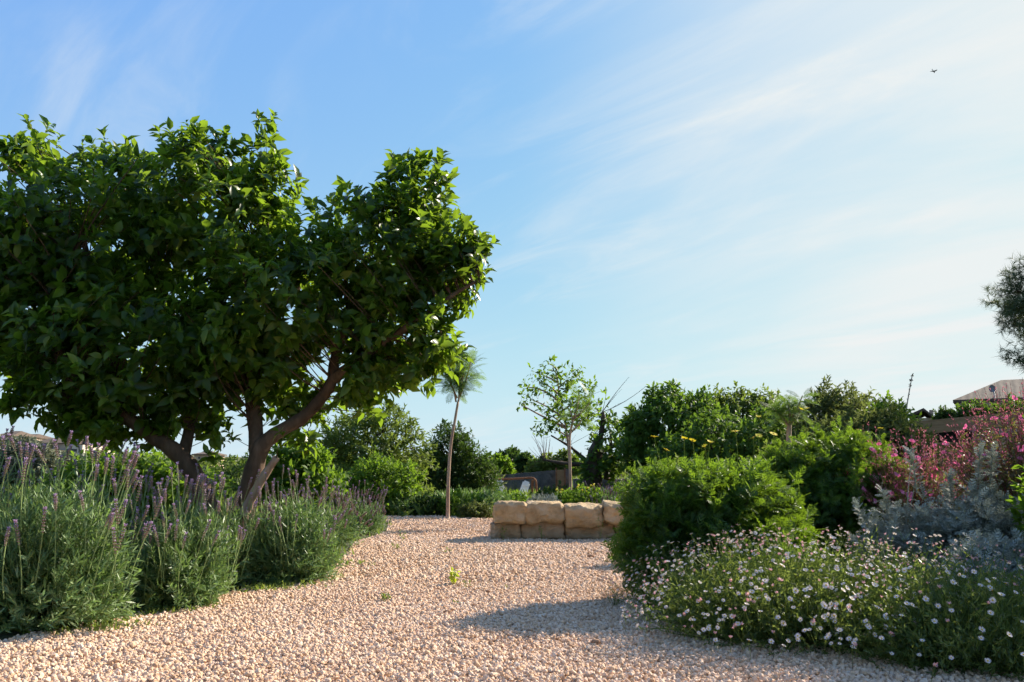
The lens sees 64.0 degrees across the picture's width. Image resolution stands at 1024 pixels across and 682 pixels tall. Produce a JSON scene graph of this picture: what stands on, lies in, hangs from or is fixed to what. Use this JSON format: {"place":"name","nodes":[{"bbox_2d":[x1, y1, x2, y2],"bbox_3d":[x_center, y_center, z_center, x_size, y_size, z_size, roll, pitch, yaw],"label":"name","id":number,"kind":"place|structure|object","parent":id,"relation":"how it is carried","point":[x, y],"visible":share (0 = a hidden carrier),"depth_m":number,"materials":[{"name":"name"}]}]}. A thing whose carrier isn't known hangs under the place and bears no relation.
{"place":"outdoors","nodes":[
{"label":"outdoors","id":0,"kind":"place"},
{"bbox_2d":[0,449,1008,640],"bbox_3d":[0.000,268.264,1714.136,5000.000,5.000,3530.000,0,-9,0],"label":"ground","id":1,"kind":"structure","parent":0,"point":[4,635],"depth_m":7.22,"materials":[{"name":"soil"}]},
{"bbox_2d":[0,434,36,442],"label":"slope tree","id":2,"kind":"object","parent":1,"relation":"on","point":[15,438],"visible":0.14,"depth_m":130.55,"materials":[{"name":"green plant"}]},
{"bbox_2d":[1,431,40,440],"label":"house","id":3,"kind":"structure","parent":1,"relation":"on","point":[16,433],"depth_m":152.57,"materials":[{"name":"ceramic"}]},
{"bbox_2d":[0,433,63,488],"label":"grey olive tree","id":4,"kind":"object","parent":1,"relation":"on","point":[51,460],"visible":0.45,"depth_m":41.03,"materials":[{"name":"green plant"}]},
{"bbox_2d":[0,426,73,515],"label":"lavender bush","id":5,"kind":"object","parent":1,"relation":"on","point":[11,432],"visible":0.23,"depth_m":6.18,"materials":[{"name":"green plant"}]},
{"bbox_2d":[32,434,51,440],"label":"house","id":6,"kind":"structure","parent":1,"relation":"on","point":[44,437],"depth_m":158.60,"materials":[{"name":"ceramic"}]},
{"bbox_2d":[40,438,84,449],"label":"house","id":7,"kind":"structure","parent":1,"relation":"on","point":[60,444],"depth_m":139.03,"materials":[{"name":"ceramic"}]},
{"bbox_2d":[54,450,89,474],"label":"slope tree","id":8,"kind":"object","parent":1,"relation":"on","point":[70,458],"visible":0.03,"depth_m":87.69,"materials":[{"name":"green plant"}]},
{"bbox_2d":[0,430,162,632],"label":"lavender bush","id":9,"kind":"object","parent":1,"relation":"on","point":[68,569],"visible":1,"depth_m":5.05,"materials":[{"name":"green plant"}]},
{"bbox_2d":[66,445,101,454],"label":"house","id":10,"kind":"structure","parent":1,"relation":"on","point":[75,448],"depth_m":132.93,"materials":[{"name":"white glass"}]},
{"bbox_2d":[51,439,176,576],"bbox_3d":[-3.434,1.420,6.885,1.223,1.185,1.072,0,-9,0],"label":"lavender bush","id":11,"kind":"object","parent":1,"relation":"on","point":[141,509],"visible":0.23,"depth_m":6.87,"materials":[{"name":"green plant"}]},
{"bbox_2d":[32,444,237,526],"bbox_3d":[-5.701,2.209,12.313,3.108,1.340,1.776,0,-9,0],"label":"hedge shrub","id":12,"kind":"object","parent":1,"relation":"on","point":[163,469],"visible":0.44,"depth_m":12.05,"materials":[{"name":"green plant"}]},
{"bbox_2d":[142,590,163,610],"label":"weed","id":13,"kind":"object","parent":1,"relation":"on","point":[148,596],"visible":0.64,"depth_m":5.74,"materials":[{"name":"green plant"}]},
{"bbox_2d":[123,462,246,610],"bbox_3d":[-2.491,1.458,6.131,0.918,1.103,1.033,0,-9,0],"label":"lavender bush","id":14,"kind":"object","parent":1,"relation":"on","point":[177,567],"visible":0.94,"depth_m":5.95,"materials":[{"name":"green plant"}]},
{"bbox_2d":[21,556,374,635],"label":"grass","id":15,"kind":"structure","parent":1,"relation":"on","point":[261,585],"depth_m":5.75,"materials":[{"name":"green plant"}]},
{"bbox_2d":[159,454,244,478],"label":"tree","id":16,"kind":"object","parent":1,"relation":"on","point":[208,463],"visible":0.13,"depth_m":92.28,"materials":[{"name":"green plant"}]},
{"bbox_2d":[191,451,226,469],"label":"house","id":17,"kind":"structure","parent":1,"relation":"on","point":[198,456],"depth_m":118.86,"materials":[{"name":"ceramic"}]},
{"bbox_2d":[168,464,277,588],"bbox_3d":[-2.529,1.595,7.016,0.852,1.092,1.114,0,-9,0],"label":"lavender bush","id":18,"kind":"object","parent":1,"relation":"on","point":[243,566],"visible":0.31,"depth_m":6.97,"materials":[{"name":"green plant"}]},
{"bbox_2d":[0,107,500,532],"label":"orange tree","id":19,"kind":"object","parent":1,"relation":"on","point":[213,349],"visible":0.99,"depth_m":7.66,"materials":[{"name":"green plant"}]},
{"bbox_2d":[204,450,362,493],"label":"dark tree","id":20,"kind":"object","parent":1,"relation":"on","point":[238,469],"visible":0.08,"depth_m":25.23,"materials":[{"name":"green plant"}]},
{"bbox_2d":[236,464,348,585],"bbox_3d":[-1.995,1.667,7.428,1.061,1.094,1.130,0,-9,0],"label":"lavender bush","id":21,"kind":"object","parent":1,"relation":"on","point":[296,548],"visible":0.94,"depth_m":7.21,"materials":[{"name":"green plant"}]},
{"bbox_2d":[257,437,352,515],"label":"leafy shrub","id":22,"kind":"object","parent":1,"relation":"on","point":[304,468],"visible":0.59,"depth_m":13.10,"materials":[{"name":"green plant"}]},
{"bbox_2d":[258,477,372,549],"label":"lavender bush","id":23,"kind":"object","parent":1,"relation":"on","point":[348,536],"visible":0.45,"depth_m":10.15,"materials":[{"name":"green plant"}]},
{"bbox_2d":[325,479,387,533],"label":"lavender bush","id":24,"kind":"object","parent":1,"relation":"on","point":[373,516],"visible":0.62,"depth_m":12.82,"materials":[{"name":"green plant"}]},
{"bbox_2d":[282,401,440,489],"bbox_3d":[-3.932,3.044,21.876,4.024,3.045,3.233,-5,-10,30],"label":"olive tree","id":25,"kind":"object","parent":1,"relation":"on","point":[340,437],"visible":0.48,"depth_m":21.48,"materials":[{"name":"green plant"}]},
{"bbox_2d":[330,446,427,515],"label":"round shrub","id":26,"kind":"object","parent":1,"relation":"on","point":[406,481],"visible":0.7,"depth_m":17.96,"materials":[{"name":"green plant"}]},
{"bbox_2d":[379,482,433,508],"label":"shrub","id":27,"kind":"object","parent":1,"relation":"on","point":[424,490],"visible":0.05,"depth_m":20.57,"materials":[{"name":"green plant"}]},
{"bbox_2d":[384,490,433,515],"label":"shrub","id":28,"kind":"object","parent":1,"relation":"on","point":[392,504],"visible":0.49,"depth_m":17.65,"materials":[{"name":"green plant"}]},
{"bbox_2d":[399,446,443,490],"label":"dark tree","id":29,"kind":"object","parent":1,"relation":"on","point":[423,469],"depth_m":26.35,"materials":[{"name":"green plant"}]},
{"bbox_2d":[405,490,445,515],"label":"shrub","id":30,"kind":"object","parent":1,"relation":"on","point":[434,501],"visible":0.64,"depth_m":17.47,"materials":[{"name":"green plant"}]},
{"bbox_2d":[410,418,503,493],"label":"dark tree","id":31,"kind":"object","parent":1,"relation":"on","point":[465,460],"visible":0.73,"depth_m":24.36,"materials":[{"name":"green plant"}]},
{"bbox_2d":[436,488,489,516],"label":"shrub","id":32,"kind":"object","parent":1,"relation":"on","point":[454,501],"visible":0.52,"depth_m":17.32,"materials":[{"name":"green plant"}]},
{"bbox_2d":[431,485,499,499],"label":"shrub","id":33,"kind":"object","parent":1,"relation":"on","point":[461,490],"visible":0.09,"depth_m":21.10,"materials":[{"name":"green plant"}]},
{"bbox_2d":[456,499,493,518],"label":"shrub","id":34,"kind":"object","parent":1,"relation":"on","point":[475,507],"visible":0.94,"depth_m":16.74,"materials":[{"name":"green plant"}]},
{"bbox_2d":[467,456,507,491],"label":"russet shrub","id":35,"kind":"object","parent":1,"relation":"on","point":[488,478],"visible":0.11,"depth_m":26.53,"materials":[{"name":"green plant"}]},
{"bbox_2d":[469,489,512,509],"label":"shrub","id":36,"kind":"object","parent":1,"relation":"on","point":[492,496],"visible":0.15,"depth_m":17.45,"materials":[{"name":"green plant"}]},
{"bbox_2d":[497,480,503,490],"bbox_3d":[-0.342,4.565,24.782,0.400,0.727,0.881,0,-9,0],"label":"garden chair","id":37,"kind":"object","parent":1,"relation":"on","point":[501,489],"visible":0.09,"depth_m":25.15,"materials":[{"name":"white fabric"}]},
{"bbox_2d":[485,452,516,477],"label":"tree","id":38,"kind":"object","parent":1,"relation":"on","point":[505,463],"visible":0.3,"depth_m":53.93,"materials":[{"name":"green plant"}]},
{"bbox_2d":[494,444,520,461],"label":"tree","id":39,"kind":"object","parent":1,"relation":"on","point":[512,452],"visible":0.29,"depth_m":60.95,"materials":[{"name":"green plant"}]},
{"bbox_2d":[5,455,1012,634],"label":"undergrowth","id":40,"kind":"object","parent":1,"relation":"on","point":[378,531],"visible":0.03,"depth_m":17.41,"materials":[{"name":"green plant"}]},
{"bbox_2d":[487,489,531,503],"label":"shrub","id":41,"kind":"object","parent":1,"relation":"on","point":[521,496],"visible":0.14,"depth_m":18.12,"materials":[{"name":"green plant"}]},
{"bbox_2d":[494,477,536,491],"bbox_3d":[0.089,4.725,26.108,1.435,0.783,0.134,0,-9,-1],"label":"rusty frame","id":42,"kind":"object","parent":1,"relation":"on","point":[532,482],"visible":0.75,"depth_m":26.11,"materials":[{"name":"metal"}]},
{"bbox_2d":[512,451,533,473],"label":"tree","id":43,"kind":"object","parent":1,"relation":"on","point":[520,461],"visible":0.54,"depth_m":58.87,"materials":[{"name":"green plant"}]},
{"bbox_2d":[517,481,529,497],"bbox_3d":[0.341,4.623,25.074,0.447,0.702,0.876,0,-9,0],"label":"garden chair","id":44,"kind":"object","parent":1,"relation":"on","point":[525,485],"visible":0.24,"depth_m":25.44,"materials":[{"name":"white fabric"}]},
{"bbox_2d":[498,469,568,491],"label":"stone wall","id":45,"kind":"structure","parent":1,"relation":"on","point":[546,479],"depth_m":28.60,"materials":[{"name":"grey stone"}]},
{"bbox_2d":[522,452,561,472],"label":"tree","id":46,"kind":"object","parent":1,"relation":"on","point":[542,466],"visible":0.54,"depth_m":56.81,"materials":[{"name":"green plant"}]},
{"bbox_2d":[555,468,565,488],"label":"wooden gate","id":47,"kind":"structure","parent":1,"relation":"on","point":[561,475],"depth_m":28.30,"materials":[{"name":"brown wood"}]},
{"bbox_2d":[530,480,591,501],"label":"dark hedge","id":48,"kind":"object","parent":1,"relation":"on","point":[549,490],"visible":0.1,"depth_m":19.10,"materials":[{"name":"green plant"}]},
{"bbox_2d":[516,354,609,466],"bbox_3d":[1.213,2.188,19.399,2.247,3.810,1.381,0,-9,0],"label":"young tree","id":49,"kind":"object","parent":1,"relation":"on","point":[560,397],"visible":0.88,"depth_m":19.44,"materials":[{"name":"green plant"}]},
{"bbox_2d":[547,448,583,478],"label":"tree","id":50,"kind":"object","parent":1,"relation":"on","point":[561,453],"visible":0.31,"depth_m":56.87,"materials":[{"name":"green plant"}]},
{"bbox_2d":[529,383,645,492],"bbox_3d":[2.139,2.878,23.375,3.389,3.711,1.729,0,-9,0],"label":"old tree","id":51,"kind":"object","parent":1,"relation":"on","point":[598,460],"visible":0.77,"depth_m":23.08,"materials":[{"name":"green plant"}]},
{"bbox_2d":[573,479,626,492],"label":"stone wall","id":52,"kind":"structure","parent":1,"relation":"on","point":[602,487],"depth_m":26.61,"materials":[{"name":"grey stone"}]},
{"bbox_2d":[580,455,628,477],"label":"tree","id":53,"kind":"object","parent":1,"relation":"on","point":[624,473],"visible":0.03,"depth_m":62.36,"materials":[{"name":"green plant"}]},
{"bbox_2d":[615,378,740,480],"bbox_3d":[4.442,2.590,21.844,3.547,3.278,2.915,0,-9,0],"label":"fig tree","id":54,"kind":"object","parent":1,"relation":"on","point":[673,411],"visible":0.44,"depth_m":21.53,"materials":[{"name":"green plant"}]},
{"bbox_2d":[652,453,728,471],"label":"shrub","id":55,"kind":"object","parent":1,"relation":"on","point":[677,456],"depth_m":17.28,"materials":[{"name":"green plant"}]},
{"bbox_2d":[600,430,823,606],"bbox_3d":[1.571,1.393,6.214,1.799,1.415,1.452,0,-9,0],"label":"daisy bush","id":56,"kind":"object","parent":1,"relation":"on","point":[680,502],"visible":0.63,"depth_m":6.01,"materials":[{"name":"green plant"}]},
{"bbox_2d":[645,399,796,470],"bbox_3d":[5.488,2.606,19.819,4.678,2.468,2.714,0,-9,0],"label":"leafy tree","id":57,"kind":"object","parent":1,"relation":"on","point":[724,437],"visible":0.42,"depth_m":19.44,"materials":[{"name":"green plant"}]},
{"bbox_2d":[709,380,799,458],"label":"leafy tree","id":58,"kind":"object","parent":1,"relation":"on","point":[739,401],"visible":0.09,"depth_m":23.76,"materials":[{"name":"green plant"}]},
{"bbox_2d":[760,387,818,443],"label":"feathery tree","id":59,"kind":"object","parent":1,"relation":"on","point":[780,409],"visible":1,"depth_m":10.14,"materials":[{"name":"green plant"}]},
{"bbox_2d":[605,523,1023,665],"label":"fleabane","id":60,"kind":"object","parent":1,"relation":"on","point":[756,602],"visible":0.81,"depth_m":4.74,"materials":[{"name":"green plant"}]},
{"bbox_2d":[756,374,886,454],"bbox_3d":[6.236,1.917,15.972,2.846,2.559,2.345,-5,-10,27],"label":"russet tree","id":61,"kind":"object","parent":1,"relation":"on","point":[829,401],"visible":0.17,"depth_m":15.78,"materials":[{"name":"green plant"}]},
{"bbox_2d":[747,407,913,562],"bbox_3d":[3.157,1.451,8.165,1.796,1.587,1.422,0,-9,0],"label":"daisy bush","id":62,"kind":"object","parent":1,"relation":"on","point":[823,459],"visible":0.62,"depth_m":7.87,"materials":[{"name":"green plant"}]},
{"bbox_2d":[845,422,921,482],"bbox_3d":[4.029,1.535,9.066,1.049,1.283,0.812,0,-9,0],"label":"gaura","id":63,"kind":"object","parent":1,"relation":"on","point":[888,444],"depth_m":9.13,"materials":[{"name":"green plant"}]},
{"bbox_2d":[846,445,959,586],"bbox_3d":[3.163,1.446,6.567,0.924,1.216,0.922,-3,-9,19],"label":"silver ragwort","id":64,"kind":"object","parent":1,"relation":"on","point":[904,529],"visible":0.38,"depth_m":6.48,"materials":[{"name":"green plant"}]},
{"bbox_2d":[842,428,971,550],"bbox_3d":[3.907,1.406,7.881,1.538,1.213,0.991,0,-9,0],"label":"gaura","id":65,"kind":"object","parent":1,"relation":"on","point":[930,467],"visible":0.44,"depth_m":7.76,"materials":[{"name":"pink plant"}]},
{"bbox_2d":[791,545,1023,681],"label":"fleabane","id":66,"kind":"object","parent":1,"relation":"on","point":[990,637],"visible":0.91,"depth_m":4.09,"materials":[{"name":"green plant"}]},
{"bbox_2d":[906,373,913,408],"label":"flower stalk","id":67,"kind":"object","parent":1,"relation":"on","point":[911,380],"visible":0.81,"depth_m":20.06,"materials":[{"name":"plant"}]},
{"bbox_2d":[909,408,933,424],"bbox_3d":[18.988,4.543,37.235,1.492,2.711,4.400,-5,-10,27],"label":"house","id":68,"kind":"structure","parent":1,"relation":"on","point":[926,414],"depth_m":35.74,"materials":[{"name":"ceramic"}]},
{"bbox_2d":[931,405,965,419],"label":"ivy shrub","id":69,"kind":"object","parent":1,"relation":"on","point":[943,412],"visible":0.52,"depth_m":32.76,"materials":[{"name":"green plant"}]},
{"bbox_2d":[904,440,1023,574],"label":"silver ragwort","id":70,"kind":"object","parent":1,"relation":"on","point":[977,514],"visible":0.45,"depth_m":6.19,"materials":[{"name":"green plant"}]},
{"bbox_2d":[916,412,1022,473],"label":"garden shed","id":71,"kind":"structure","parent":1,"relation":"on","point":[940,426],"depth_m":27.48,"materials":[{"name":"wood"}]},
{"bbox_2d":[926,527,1023,593],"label":"silver ragwort","id":72,"kind":"object","parent":1,"relation":"on","point":[1013,542],"visible":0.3,"depth_m":5.38,"materials":[{"name":"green plant"}]},
{"bbox_2d":[936,378,1023,538],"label":"gaura","id":73,"kind":"object","parent":1,"relation":"on","point":[1014,445],"visible":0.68,"depth_m":7.14,"materials":[{"name":"pink plant"}]},
{"bbox_2d":[953,379,1023,438],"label":"stone house","id":74,"kind":"structure","parent":1,"relation":"on","point":[1014,387],"depth_m":41.95,"materials":[{"name":"stone"}]},
{"bbox_2d":[989,385,995,396],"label":"satellite dish","id":75,"kind":"object","parent":74,"relation":"attached to","point":[992,388],"visible":0.79,"depth_m":41.22,"materials":[{"name":"grey metal"}]},
{"bbox_2d":[954,392,1023,433],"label":"ivy shrub","id":76,"kind":"object","parent":1,"relation":"on","point":[969,407],"visible":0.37,"depth_m":32.75,"materials":[{"name":"green plant"}]},
{"bbox_2d":[978,251,1023,373],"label":"tamarisk tree","id":77,"kind":"object","parent":1,"relation":"on","point":[1013,306],"visible":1,"depth_m":20.44,"materials":[{"name":"green plant"}]},
{"bbox_2d":[1004,464,1023,571],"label":"shrub","id":78,"kind":"object","parent":1,"relation":"on","point":[1016,514],"visible":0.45,"depth_m":5.87,"materials":[{"name":"green plant"}]},
{"bbox_2d":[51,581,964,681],"bbox_3d":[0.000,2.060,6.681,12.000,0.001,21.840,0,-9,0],"label":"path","id":79,"kind":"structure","parent":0,"point":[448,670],"depth_m":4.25,"materials":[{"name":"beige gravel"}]},
{"bbox_2d":[449,567,460,584],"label":"weed","id":80,"kind":"object","parent":79,"relation":"on","point":[453,579],"visible":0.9,"depth_m":7.08,"materials":[{"name":"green plant"}]},
{"bbox_2d":[433,349,487,518],"bbox_3d":[-1.134,1.734,16.534,1.331,3.650,1.245,0,-9,0],"label":"feathery tree","id":81,"kind":"object","parent":79,"relation":"on","point":[454,386],"visible":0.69,"depth_m":16.51,"materials":[{"name":"green plant"}]},
{"bbox_2d":[490,522,500,538],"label":"stone block","id":82,"kind":"structure","parent":79,"relation":"on","point":[495,529],"depth_m":11.64,"materials":[{"name":"beige stone"}]},
{"bbox_2d":[0,515,1023,681],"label":"gravel","id":83,"kind":"structure","parent":79,"relation":"on","point":[296,626],"depth_m":4.83,"materials":[{"name":"beige gravel"}]},
{"bbox_2d":[381,592,390,600],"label":"weed","id":84,"kind":"object","parent":83,"relation":"on","point":[383,595],"visible":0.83,"depth_m":6.21,"materials":[{"name":"green plant"}]},
{"bbox_2d":[498,525,521,538],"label":"stone block","id":85,"kind":"structure","parent":83,"relation":"on","point":[512,532],"depth_m":11.63,"materials":[{"name":"beige stone"}]},
{"bbox_2d":[492,499,527,525],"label":"stone block","id":86,"kind":"structure","parent":85,"relation":"on","point":[509,512],"depth_m":11.53,"materials":[{"name":"stone"}]},
{"bbox_2d":[520,522,564,539],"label":"stone block","id":87,"kind":"structure","parent":83,"relation":"on","point":[556,532],"depth_m":11.60,"materials":[{"name":"beige stone"}]},
{"bbox_2d":[525,501,564,524],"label":"stone block","id":88,"kind":"structure","parent":87,"relation":"on","point":[550,512],"depth_m":11.54,"materials":[{"name":"stone"}]},
{"bbox_2d":[564,524,614,539],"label":"stone block","id":89,"kind":"structure","parent":83,"relation":"on","point":[606,530],"depth_m":11.61,"materials":[{"name":"beige stone"}]},
{"bbox_2d":[563,502,604,529],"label":"stone block","id":90,"kind":"structure","parent":89,"relation":"on","point":[581,516],"depth_m":11.53,"materials":[{"name":"stone"}]},
{"bbox_2d":[590,639,600,643],"bbox_3d":[0.478,1.724,4.693,0.058,0.036,0.046,-3,-9,16],"label":"pebble","id":91,"kind":"object","parent":83,"relation":"on","point":[597,641],"visible":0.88,"depth_m":4.68,"materials":[{"name":"beige stone"}]},
{"bbox_2d":[606,586,625,604],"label":"weed","id":92,"kind":"object","parent":83,"relation":"on","point":[618,600],"visible":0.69,"depth_m":5.93,"materials":[{"name":"green plant"}]},
{"bbox_2d":[28,532,1012,681],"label":"leaf debris","id":93,"kind":"object","parent":79,"relation":"on","point":[556,663],"visible":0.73,"depth_m":4.76,"materials":[{"name":"brown plant"}]},
{"bbox_3d":[1.701,2.723,11.813,0.468,0.293,0.536,0,-9,0],"label":"stone block","id":94,"kind":"object","parent":79,"relation":"on","visible":0},
{"bbox_2d":[602,501,623,524],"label":"stone block","id":95,"kind":"structure","parent":94,"relation":"on","point":[610,516],"depth_m":11.49,"materials":[{"name":"stone"}]},
{"bbox_2d":[0,0,1023,462],"label":"sky","id":96,"kind":"structure","parent":0,"point":[784,195],"materials":[{"name":"blue"}]},
{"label":"bed ground","id":97,"kind":"structure","parent":0,"visible":0},
{"bbox_2d":[527,492,560,501],"bbox_3d":[0.492,2.585,13.145,0.656,0.357,0.621,0,-9,0],"label":"silver cushion","id":98,"kind":"object","parent":97,"relation":"on","point":[551,497],"visible":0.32,"depth_m":13.12,"materials":[{"name":"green plant"}]},
{"bbox_2d":[555,487,572,503],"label":"shrub","id":99,"kind":"object","parent":97,"relation":"on","point":[561,497],"visible":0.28,"depth_m":13.90,"materials":[{"name":"green plant"}]},
{"bbox_2d":[555,382,598,489],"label":"feathery tree","id":100,"kind":"object","parent":97,"relation":"on","point":[576,414],"visible":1,"depth_m":15.12,"materials":[{"name":"green plant"}]},
{"bbox_2d":[561,482,608,503],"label":"shrub","id":101,"kind":"object","parent":97,"relation":"on","point":[578,498],"visible":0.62,"depth_m":13.29,"materials":[{"name":"green plant"}]},
{"bbox_2d":[584,479,625,502],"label":"lavender bush","id":102,"kind":"object","parent":97,"relation":"on","point":[610,498],"visible":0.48,"depth_m":13.13,"materials":[{"name":"green plant"}]},
{"bbox_2d":[609,472,641,499],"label":"shrub","id":103,"kind":"object","parent":97,"relation":"on","point":[615,490],"visible":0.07,"depth_m":14.58,"materials":[{"name":"green plant"}]},
{"bbox_2d":[619,475,636,498],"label":"lavender bush","id":104,"kind":"object","parent":97,"relation":"on","point":[628,484],"visible":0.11,"depth_m":13.37,"materials":[{"name":"green plant"}]},
{"bbox_2d":[747,439,782,463],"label":"shrub","id":105,"kind":"object","parent":97,"relation":"on","point":[765,442],"visible":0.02,"depth_m":13.16,"materials":[{"name":"green plant"}]},
{"bbox_2d":[801,391,950,482],"bbox_3d":[6.358,1.916,14.399,2.575,2.070,1.748,0,-9,0],"label":"russet tree","id":106,"kind":"object","parent":97,"relation":"on","point":[887,422],"visible":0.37,"depth_m":14.20,"materials":[{"name":"green plant"}]},
{"bbox_2d":[857,389,921,450],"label":"yellowish shrub","id":107,"kind":"object","parent":97,"relation":"on","point":[876,406],"visible":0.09,"depth_m":14.88,"materials":[{"name":"green plant"}]}
]}

